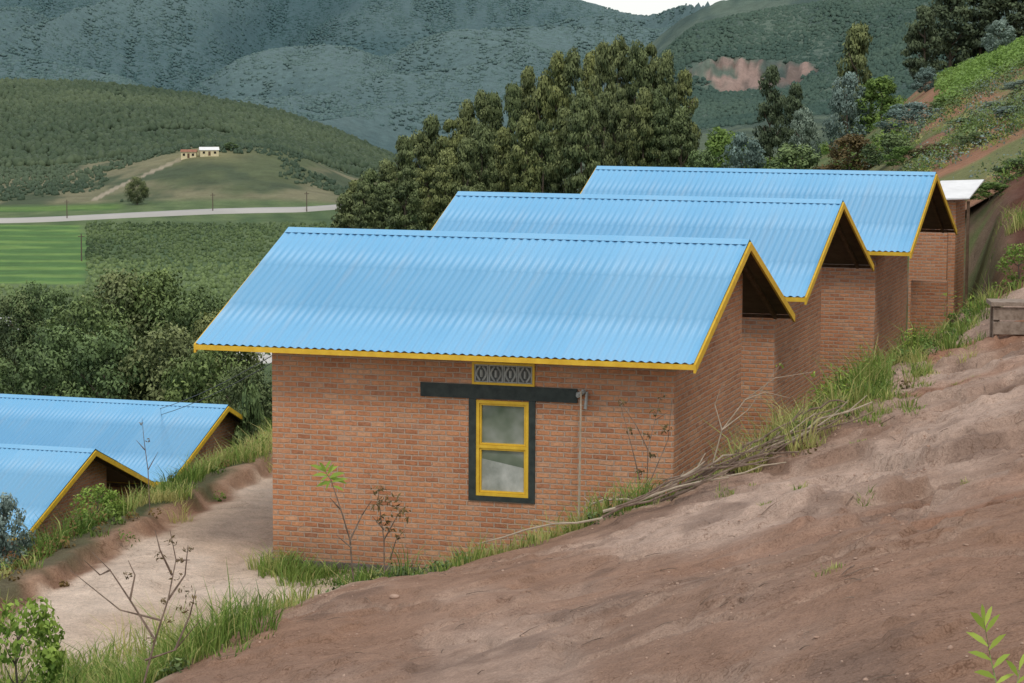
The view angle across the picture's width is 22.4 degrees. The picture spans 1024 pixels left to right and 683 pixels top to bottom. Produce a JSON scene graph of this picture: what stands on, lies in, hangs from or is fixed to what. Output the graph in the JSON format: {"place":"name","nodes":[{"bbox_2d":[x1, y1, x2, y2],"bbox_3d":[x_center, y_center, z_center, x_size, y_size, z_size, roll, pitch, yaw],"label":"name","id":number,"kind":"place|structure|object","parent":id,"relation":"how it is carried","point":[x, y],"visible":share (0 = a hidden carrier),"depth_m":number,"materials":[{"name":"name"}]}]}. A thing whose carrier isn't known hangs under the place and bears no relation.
{"place":"outdoors","nodes":[
{"label":"outdoors","id":0,"kind":"place"},
{"bbox_2d":[0,205,340,222],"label":"road","id":1,"kind":"structure","parent":0,"point":[173,213],"depth_m":934.29,"materials":[{"name":"grey asphalt"}]},
{"bbox_2d":[0,172,1023,682],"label":"ground","id":2,"kind":"structure","parent":0,"point":[928,552],"depth_m":24.50,"materials":[{"name":"brown soil"}]},
{"bbox_2d":[0,492,35,568],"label":"leafy bush","id":3,"kind":"object","parent":2,"relation":"on","point":[8,506],"visible":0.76,"depth_m":34.46,"materials":[{"name":"green plant"}]},
{"bbox_2d":[0,596,71,682],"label":"leafy bush","id":4,"kind":"object","parent":2,"relation":"on","point":[51,655],"visible":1,"depth_m":25.40,"materials":[{"name":"green plant"}]},
{"bbox_2d":[0,443,158,565],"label":"brick house","id":5,"kind":"structure","parent":2,"relation":"on","point":[38,481],"depth_m":53.59,"materials":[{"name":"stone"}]},
{"bbox_2d":[65,483,128,525],"bbox_3d":[-5.858,2.446,36.495,0.957,0.848,0.931,4,8,32],"label":"leafy bush","id":6,"kind":"object","parent":2,"relation":"on","point":[106,498],"visible":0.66,"depth_m":36.41,"materials":[{"name":"green plant"}]},
{"bbox_2d":[0,394,264,503],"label":"brick house","id":7,"kind":"structure","parent":2,"relation":"on","point":[114,429],"depth_m":59.44,"materials":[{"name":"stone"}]},
{"bbox_2d":[70,531,199,682],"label":"dry shrub","id":8,"kind":"object","parent":2,"relation":"on","point":[181,560],"visible":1,"depth_m":23.95,"materials":[{"name":"brown plant"}]},
{"bbox_2d":[0,434,271,586],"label":"track weeds","id":9,"kind":"object","parent":2,"relation":"on","point":[119,519],"visible":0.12,"depth_m":35.53,"materials":[{"name":"green plant"}]},
{"bbox_2d":[230,376,264,448],"bbox_3d":[-6.121,3.187,60.783,1.222,4.828,1.259,3,7,25],"label":"leafy bush","id":10,"kind":"object","parent":2,"relation":"on","point":[251,412],"visible":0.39,"depth_m":60.47,"materials":[{"name":"green plant"}]},
{"bbox_2d":[311,460,371,580],"bbox_3d":[-1.959,2.382,29.655,0.717,2.059,0.164,0,6,0],"label":"tall weed","id":11,"kind":"object","parent":2,"relation":"on","point":[322,467],"visible":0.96,"depth_m":29.56,"materials":[{"name":"green plant"}]},
{"bbox_2d":[151,505,623,681],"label":"crest weeds","id":12,"kind":"object","parent":2,"relation":"on","point":[177,666],"visible":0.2,"depth_m":28.75,"materials":[{"name":"green plant"}]},
{"bbox_2d":[369,483,410,572],"bbox_3d":[-1.431,2.530,30.035,0.482,1.802,0.312,1,6,9],"label":"dry shrub","id":13,"kind":"object","parent":2,"relation":"on","point":[396,508],"visible":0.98,"depth_m":29.99,"materials":[{"name":"brown plant"}]},
{"bbox_2d":[194,227,794,573],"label":"brick house","id":14,"kind":"structure","parent":2,"relation":"on","point":[437,380],"depth_m":33.25,"materials":[{"name":"brick"}]},
{"bbox_2d":[468,398,535,503],"bbox_3d":[-0.122,1.387,32.772,0.880,1.307,0.070,2,7,17],"label":"window","id":15,"kind":"structure","parent":14,"relation":"in","point":[501,433],"depth_m":32.78,"materials":[{"name":"yellow paint"}]},
{"bbox_2d":[0,199,1023,682],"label":"grass","id":16,"kind":"structure","parent":2,"relation":"on","point":[204,639],"depth_m":31.79,"materials":[{"name":"green plant"}]},
{"bbox_2d":[185,324,1023,682],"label":"pebbles","id":17,"kind":"object","parent":2,"relation":"on","point":[749,564],"visible":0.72,"depth_m":22.88,"materials":[{"name":"brown stone"}]},
{"bbox_2d":[215,359,1022,682],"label":"twig litter","id":18,"kind":"object","parent":2,"relation":"on","point":[651,593],"visible":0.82,"depth_m":22.29,"materials":[{"name":"brown wood"}]},
{"bbox_2d":[430,191,873,457],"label":"brick house","id":19,"kind":"structure","parent":2,"relation":"on","point":[798,243],"depth_m":42.02,"materials":[{"name":"metal"}]},
{"bbox_2d":[580,166,956,400],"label":"brick house","id":20,"kind":"structure","parent":2,"relation":"on","point":[893,214],"depth_m":49.23,"materials":[{"name":"metal"}]},
{"bbox_2d":[743,297,975,456],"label":"bank weeds","id":21,"kind":"object","parent":2,"relation":"on","point":[922,340],"visible":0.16,"depth_m":36.20,"materials":[{"name":"green plant"}]},
{"bbox_2d":[780,291,979,417],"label":"tall bank weeds","id":22,"kind":"object","parent":2,"relation":"on","point":[945,294],"visible":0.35,"depth_m":35.66,"materials":[{"name":"green plant"}]},
{"bbox_2d":[907,229,948,334],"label":"porch wall","id":23,"kind":"structure","parent":2,"relation":"on","point":[928,260],"depth_m":56.53,"materials":[{"name":"brick"}]},
{"bbox_2d":[910,280,947,338],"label":"brick wall","id":24,"kind":"structure","parent":2,"relation":"on","point":[928,299],"depth_m":52.16,"materials":[{"name":"brown brick"}]},
{"bbox_2d":[940,179,983,321],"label":"outhouse","id":25,"kind":"structure","parent":2,"relation":"on","point":[957,193],"depth_m":57.76,"materials":[{"name":"brick"}]},
{"bbox_2d":[901,87,1023,192],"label":"tall slope weeds","id":26,"kind":"object","parent":2,"relation":"on","point":[1006,176],"visible":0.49,"depth_m":79.62,"materials":[{"name":"green plant"}]},
{"bbox_2d":[966,605,1023,682],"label":"leafy plant","id":27,"kind":"object","parent":2,"relation":"on","point":[979,620],"visible":1,"depth_m":13.46,"materials":[{"name":"green plant"}]},
{"bbox_2d":[986,299,1023,337],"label":"wooden crate","id":28,"kind":"object","parent":2,"relation":"on","point":[1013,311],"visible":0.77,"depth_m":37.46,"materials":[{"name":"brown wood"}]},
{"bbox_2d":[992,243,1023,291],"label":"round bush","id":29,"kind":"object","parent":2,"relation":"on","point":[1014,253],"visible":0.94,"depth_m":47.11,"materials":[{"name":"green plant"}]},
{"bbox_2d":[0,0,1023,393],"bbox_3d":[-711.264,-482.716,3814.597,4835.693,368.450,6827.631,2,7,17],"label":"hills","id":30,"kind":"structure","parent":0,"point":[48,252],"depth_m":2785.02,"materials":[{"name":"green plant"}]},
{"bbox_2d":[0,290,50,392],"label":"broadleaf tree","id":31,"kind":"object","parent":30,"relation":"on","point":[9,321],"visible":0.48,"depth_m":174.86,"materials":[{"name":"green plant"}]},
{"bbox_2d":[0,342,77,396],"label":"broadleaf tree","id":32,"kind":"object","parent":30,"relation":"on","point":[31,377],"visible":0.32,"depth_m":130.65,"materials":[{"name":"green plant"}]},
{"bbox_2d":[7,280,72,359],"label":"broadleaf tree","id":33,"kind":"object","parent":30,"relation":"on","point":[56,297],"visible":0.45,"depth_m":175.21,"materials":[{"name":"green plant"}]},
{"bbox_2d":[4,321,109,397],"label":"broadleaf tree","id":34,"kind":"object","parent":30,"relation":"on","point":[61,337],"visible":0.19,"depth_m":135.24,"materials":[{"name":"green plant"}]},
{"bbox_2d":[35,291,137,398],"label":"broadleaf tree","id":35,"kind":"object","parent":30,"relation":"on","point":[95,314],"visible":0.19,"depth_m":150.00,"materials":[{"name":"green plant"}]},
{"bbox_2d":[44,323,159,400],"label":"broadleaf tree","id":36,"kind":"object","parent":30,"relation":"on","point":[88,356],"visible":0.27,"depth_m":130.47,"materials":[{"name":"green plant"}]},
{"bbox_2d":[66,265,177,376],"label":"broadleaf tree","id":37,"kind":"object","parent":30,"relation":"on","point":[116,286],"visible":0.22,"depth_m":159.53,"materials":[{"name":"green plant"}]},
{"bbox_2d":[111,265,195,391],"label":"broadleaf tree","id":38,"kind":"object","parent":30,"relation":"on","point":[160,281],"visible":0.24,"depth_m":159.77,"materials":[{"name":"green plant"}]},
{"bbox_2d":[107,318,220,402],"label":"broadleaf tree","id":39,"kind":"object","parent":30,"relation":"on","point":[170,339],"visible":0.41,"depth_m":130.00,"materials":[{"name":"green plant"}]},
{"bbox_2d":[0,220,330,337],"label":"valley saplings","id":40,"kind":"object","parent":30,"relation":"on","point":[226,286],"visible":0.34,"depth_m":736.93,"materials":[{"name":"green plant"}]},
{"bbox_2d":[0,139,363,201],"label":"knoll scrub","id":41,"kind":"object","parent":30,"relation":"on","point":[59,173],"visible":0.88,"depth_m":1139.98,"materials":[{"name":"green plant"}]},
{"bbox_2d":[140,283,249,402],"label":"broadleaf tree","id":42,"kind":"object","parent":30,"relation":"on","point":[185,315],"visible":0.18,"depth_m":155.00,"materials":[{"name":"green plant"}]},
{"bbox_2d":[0,77,398,175],"bbox_3d":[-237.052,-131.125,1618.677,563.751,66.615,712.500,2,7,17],"label":"ridge forest","id":43,"kind":"object","parent":30,"relation":"on","point":[44,122],"visible":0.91,"depth_m":1493.80,"materials":[{"name":"green plant"}]},
{"bbox_2d":[160,344,253,405],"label":"broadleaf tree","id":44,"kind":"object","parent":30,"relation":"on","point":[203,366],"visible":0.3,"depth_m":125.33,"materials":[{"name":"green plant"}]},
{"bbox_2d":[179,308,267,404],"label":"broadleaf tree","id":45,"kind":"object","parent":30,"relation":"on","point":[253,359],"visible":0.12,"depth_m":150.79,"materials":[{"name":"green plant"}]},
{"bbox_2d":[208,364,271,443],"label":"broadleaf tree","id":46,"kind":"object","parent":30,"relation":"on","point":[235,391],"visible":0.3,"depth_m":110.63,"materials":[{"name":"green plant"}]},
{"bbox_2d":[330,192,356,228],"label":"eucalyptus tree","id":47,"kind":"object","parent":30,"relation":"on","point":[344,215],"visible":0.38,"depth_m":210.40,"materials":[{"name":"green plant"}]},
{"bbox_2d":[0,0,693,132],"bbox_3d":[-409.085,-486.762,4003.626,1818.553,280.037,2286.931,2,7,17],"label":"mountain forest","id":48,"kind":"object","parent":30,"relation":"on","point":[368,109],"visible":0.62,"depth_m":3885.44,"materials":[{"name":"green plant"}]},
{"bbox_2d":[350,181,383,228],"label":"eucalyptus tree","id":49,"kind":"object","parent":30,"relation":"on","point":[365,209],"visible":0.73,"depth_m":203.43,"materials":[{"name":"green plant"}]},
{"bbox_2d":[372,181,394,229],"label":"eucalyptus tree","id":50,"kind":"object","parent":30,"relation":"on","point":[383,191],"visible":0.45,"depth_m":205.82,"materials":[{"name":"green plant"}]},
{"bbox_2d":[389,134,417,225],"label":"eucalyptus tree","id":51,"kind":"object","parent":30,"relation":"on","point":[405,154],"visible":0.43,"depth_m":235.74,"materials":[{"name":"green plant"}]},
{"bbox_2d":[384,167,429,229],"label":"eucalyptus tree","id":52,"kind":"object","parent":30,"relation":"on","point":[399,195],"visible":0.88,"depth_m":199.81,"materials":[{"name":"green plant"}]},
{"bbox_2d":[406,129,433,212],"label":"eucalyptus tree","id":53,"kind":"object","parent":30,"relation":"on","point":[421,143],"visible":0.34,"depth_m":240.94,"materials":[{"name":"green plant"}]},
{"bbox_2d":[411,154,440,230],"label":"eucalyptus tree","id":54,"kind":"object","parent":30,"relation":"on","point":[425,177],"visible":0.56,"depth_m":209.26,"materials":[{"name":"green plant"}]},
{"bbox_2d":[427,148,462,224],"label":"eucalyptus tree","id":55,"kind":"object","parent":30,"relation":"on","point":[446,162],"visible":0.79,"depth_m":201.40,"materials":[{"name":"green plant"}]},
{"bbox_2d":[433,118,463,212],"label":"eucalyptus tree","id":56,"kind":"object","parent":30,"relation":"on","point":[444,142],"visible":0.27,"depth_m":239.30,"materials":[{"name":"green plant"}]},
{"bbox_2d":[454,99,477,176],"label":"eucalyptus tree","id":57,"kind":"object","parent":30,"relation":"on","point":[467,113],"visible":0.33,"depth_m":240.80,"materials":[{"name":"green plant"}]},
{"bbox_2d":[451,135,486,200],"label":"eucalyptus tree","id":58,"kind":"object","parent":30,"relation":"on","point":[466,150],"visible":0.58,"depth_m":201.02,"materials":[{"name":"green plant"}]},
{"bbox_2d":[466,89,496,188],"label":"eucalyptus tree","id":59,"kind":"object","parent":30,"relation":"on","point":[482,109],"visible":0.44,"depth_m":240.01,"materials":[{"name":"green plant"}]},
{"bbox_2d":[466,122,500,191],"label":"eucalyptus tree","id":60,"kind":"object","parent":30,"relation":"on","point":[482,138],"visible":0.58,"depth_m":204.86,"materials":[{"name":"green plant"}]},
{"bbox_2d":[485,89,505,181],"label":"eucalyptus tree","id":61,"kind":"object","parent":30,"relation":"on","point":[496,120],"visible":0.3,"depth_m":243.77,"materials":[{"name":"green plant"}]},
{"bbox_2d":[493,126,514,191],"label":"eucalyptus tree","id":62,"kind":"object","parent":30,"relation":"on","point":[503,139],"visible":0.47,"depth_m":209.35,"materials":[{"name":"green plant"}]},
{"bbox_2d":[497,80,525,187],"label":"eucalyptus tree","id":63,"kind":"object","parent":30,"relation":"on","point":[513,95],"visible":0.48,"depth_m":240.73,"materials":[{"name":"green plant"}]},
{"bbox_2d":[505,115,543,192],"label":"eucalyptus tree","id":64,"kind":"object","parent":30,"relation":"on","point":[529,164],"visible":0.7,"depth_m":200.63,"materials":[{"name":"green plant"}]},
{"bbox_2d":[519,66,536,143],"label":"eucalyptus tree","id":65,"kind":"object","parent":30,"relation":"on","point":[527,87],"visible":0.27,"depth_m":243.05,"materials":[{"name":"green plant"}]},
{"bbox_2d":[528,68,557,187],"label":"eucalyptus tree","id":66,"kind":"object","parent":30,"relation":"on","point":[544,81],"visible":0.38,"depth_m":236.98,"materials":[{"name":"green plant"}]},
{"bbox_2d":[533,119,555,192],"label":"eucalyptus tree","id":67,"kind":"object","parent":30,"relation":"on","point":[542,149],"visible":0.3,"depth_m":208.28,"materials":[{"name":"green plant"}]},
{"bbox_2d":[540,50,571,190],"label":"eucalyptus tree","id":68,"kind":"object","parent":30,"relation":"on","point":[557,63],"visible":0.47,"depth_m":236.00,"materials":[{"name":"green plant"}]},
{"bbox_2d":[542,107,579,193],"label":"eucalyptus tree","id":69,"kind":"object","parent":30,"relation":"on","point":[554,174],"visible":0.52,"depth_m":200.35,"materials":[{"name":"green plant"}]},
{"bbox_2d":[557,46,585,175],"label":"eucalyptus tree","id":70,"kind":"object","parent":30,"relation":"on","point":[573,69],"visible":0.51,"depth_m":235.84,"materials":[{"name":"green plant"}]},
{"bbox_2d":[559,88,600,193],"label":"eucalyptus tree","id":71,"kind":"object","parent":30,"relation":"on","point":[579,116],"visible":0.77,"depth_m":198.11,"materials":[{"name":"green plant"}]},
{"bbox_2d":[585,38,620,149],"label":"eucalyptus tree","id":72,"kind":"object","parent":30,"relation":"on","point":[603,53],"visible":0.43,"depth_m":231.61,"materials":[{"name":"green plant"}]},
{"bbox_2d":[584,89,622,171],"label":"eucalyptus tree","id":73,"kind":"object","parent":30,"relation":"on","point":[603,101],"visible":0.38,"depth_m":210.02,"materials":[{"name":"green plant"}]},
{"bbox_2d":[602,87,631,165],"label":"eucalyptus tree","id":74,"kind":"object","parent":30,"relation":"on","point":[620,117],"visible":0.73,"depth_m":206.10,"materials":[{"name":"green plant"}]},
{"bbox_2d":[605,34,634,129],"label":"eucalyptus tree","id":75,"kind":"object","parent":30,"relation":"on","point":[620,49],"visible":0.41,"depth_m":240.81,"materials":[{"name":"green plant"}]},
{"bbox_2d":[620,39,654,160],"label":"eucalyptus tree","id":76,"kind":"object","parent":30,"relation":"on","point":[637,67],"visible":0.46,"depth_m":238.35,"materials":[{"name":"green plant"}]},
{"bbox_2d":[623,87,660,166],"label":"eucalyptus tree","id":77,"kind":"object","parent":30,"relation":"on","point":[633,136],"visible":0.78,"depth_m":204.35,"materials":[{"name":"green plant"}]},
{"bbox_2d":[643,89,676,166],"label":"eucalyptus tree","id":78,"kind":"object","parent":30,"relation":"on","point":[661,112],"visible":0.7,"depth_m":204.60,"materials":[{"name":"green plant"}]},
{"bbox_2d":[653,50,679,150],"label":"eucalyptus tree","id":79,"kind":"object","parent":30,"relation":"on","point":[668,88],"visible":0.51,"depth_m":232.18,"materials":[{"name":"green plant"}]},
{"bbox_2d":[660,105,699,167],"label":"eucalyptus tree","id":80,"kind":"object","parent":30,"relation":"on","point":[684,137],"visible":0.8,"depth_m":200.01,"materials":[{"name":"green plant"}]},
{"bbox_2d":[666,68,701,166],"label":"eucalyptus tree","id":81,"kind":"object","parent":30,"relation":"on","point":[685,80],"visible":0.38,"depth_m":234.84,"materials":[{"name":"green plant"}]},
{"bbox_2d":[705,126,748,167],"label":"round bush","id":82,"kind":"object","parent":30,"relation":"on","point":[717,142],"visible":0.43,"depth_m":119.19,"materials":[{"name":"green plant"}]},
{"bbox_2d":[721,132,766,168],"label":"round bush","id":83,"kind":"object","parent":30,"relation":"on","point":[752,156],"visible":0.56,"depth_m":117.46,"materials":[{"name":"green plant"}]},
{"bbox_2d":[752,64,790,160],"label":"eucalyptus tree","id":84,"kind":"object","parent":30,"relation":"on","point":[769,139],"visible":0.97,"depth_m":169.01,"materials":[{"name":"green plant"}]},
{"bbox_2d":[763,141,819,169],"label":"round bush","id":85,"kind":"object","parent":30,"relation":"on","point":[788,155],"visible":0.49,"depth_m":107.36,"materials":[{"name":"green plant"}]},
{"bbox_2d":[619,0,966,129],"bbox_3d":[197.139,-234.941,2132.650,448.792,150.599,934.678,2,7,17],"label":"forested hillside","id":86,"kind":"structure","parent":30,"relation":"on","point":[720,113],"depth_m":2268.57,"materials":[{"name":"green plant"}]},
{"bbox_2d":[781,82,811,164],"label":"eucalyptus tree","id":87,"kind":"object","parent":30,"relation":"on","point":[793,100],"visible":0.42,"depth_m":173.96,"materials":[{"name":"green plant"}]},
{"bbox_2d":[787,106,821,160],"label":"round bush","id":88,"kind":"object","parent":30,"relation":"on","point":[803,120],"visible":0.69,"depth_m":149.15,"materials":[{"name":"green plant"}]},
{"bbox_2d":[744,94,913,170],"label":"undergrowth","id":89,"kind":"object","parent":30,"relation":"on","point":[824,149],"visible":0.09,"depth_m":157.18,"materials":[{"name":"green plant"}]},
{"bbox_2d":[821,71,870,149],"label":"eucalyptus tree","id":90,"kind":"object","parent":30,"relation":"on","point":[841,102],"visible":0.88,"depth_m":149.02,"materials":[{"name":"green plant"}]},
{"bbox_2d":[813,133,879,170],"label":"round bush","id":91,"kind":"object","parent":30,"relation":"on","point":[857,142],"visible":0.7,"depth_m":104.33,"materials":[{"name":"green plant"}]},
{"bbox_2d":[832,21,880,135],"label":"eucalyptus tree","id":92,"kind":"object","parent":30,"relation":"on","point":[856,44],"visible":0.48,"depth_m":178.41,"materials":[{"name":"green plant"}]},
{"bbox_2d":[853,75,906,126],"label":"round bush","id":93,"kind":"object","parent":30,"relation":"on","point":[884,85],"visible":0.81,"depth_m":148.77,"materials":[{"name":"green plant"}]},
{"bbox_2d":[859,133,915,165],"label":"round bush","id":94,"kind":"object","parent":30,"relation":"on","point":[888,141],"visible":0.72,"depth_m":97.46,"materials":[{"name":"green plant"}]},
{"bbox_2d":[873,102,939,133],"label":"round bush","id":95,"kind":"object","parent":30,"relation":"on","point":[912,114],"visible":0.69,"depth_m":109.30,"materials":[{"name":"green plant"}]},
{"bbox_2d":[899,5,943,83],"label":"eucalyptus tree","id":96,"kind":"object","parent":30,"relation":"on","point":[916,40],"visible":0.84,"depth_m":183.18,"materials":[{"name":"green plant"}]},
{"bbox_2d":[861,54,1023,201],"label":"red slope scrub","id":97,"kind":"object","parent":30,"relation":"on","point":[969,95],"visible":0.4,"depth_m":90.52,"materials":[{"name":"green plant"}]},
{"bbox_2d":[920,0,975,69],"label":"eucalyptus tree","id":98,"kind":"object","parent":30,"relation":"on","point":[946,14],"visible":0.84,"depth_m":187.79,"materials":[{"name":"green plant"}]},
{"bbox_2d":[882,67,1023,199],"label":"red slope grass","id":99,"kind":"structure","parent":30,"relation":"on","point":[942,165],"depth_m":84.53,"materials":[{"name":"plant"}]},
{"bbox_2d":[933,36,1023,109],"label":"tea bushes","id":100,"kind":"object","parent":30,"relation":"on","point":[950,78],"visible":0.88,"depth_m":124.71,"materials":[{"name":"green plant"}]},
{"bbox_2d":[959,0,1012,57],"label":"eucalyptus tree","id":101,"kind":"object","parent":30,"relation":"on","point":[985,16],"visible":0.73,"depth_m":187.47,"materials":[{"name":"green plant"}]},
{"bbox_2d":[980,20,1017,52],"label":"round bush","id":102,"kind":"object","parent":30,"relation":"on","point":[989,45],"visible":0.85,"depth_m":148.63,"materials":[{"name":"green plant"}]},
{"bbox_2d":[988,0,1023,42],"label":"eucalyptus tree","id":103,"kind":"object","parent":30,"relation":"on","point":[1013,6],"visible":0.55,"depth_m":187.37,"materials":[{"name":"green plant"}]},
{"bbox_2d":[583,0,720,15],"label":"sky","id":104,"kind":"structure","parent":0,"point":[644,7],"materials":[{"name":"white"}]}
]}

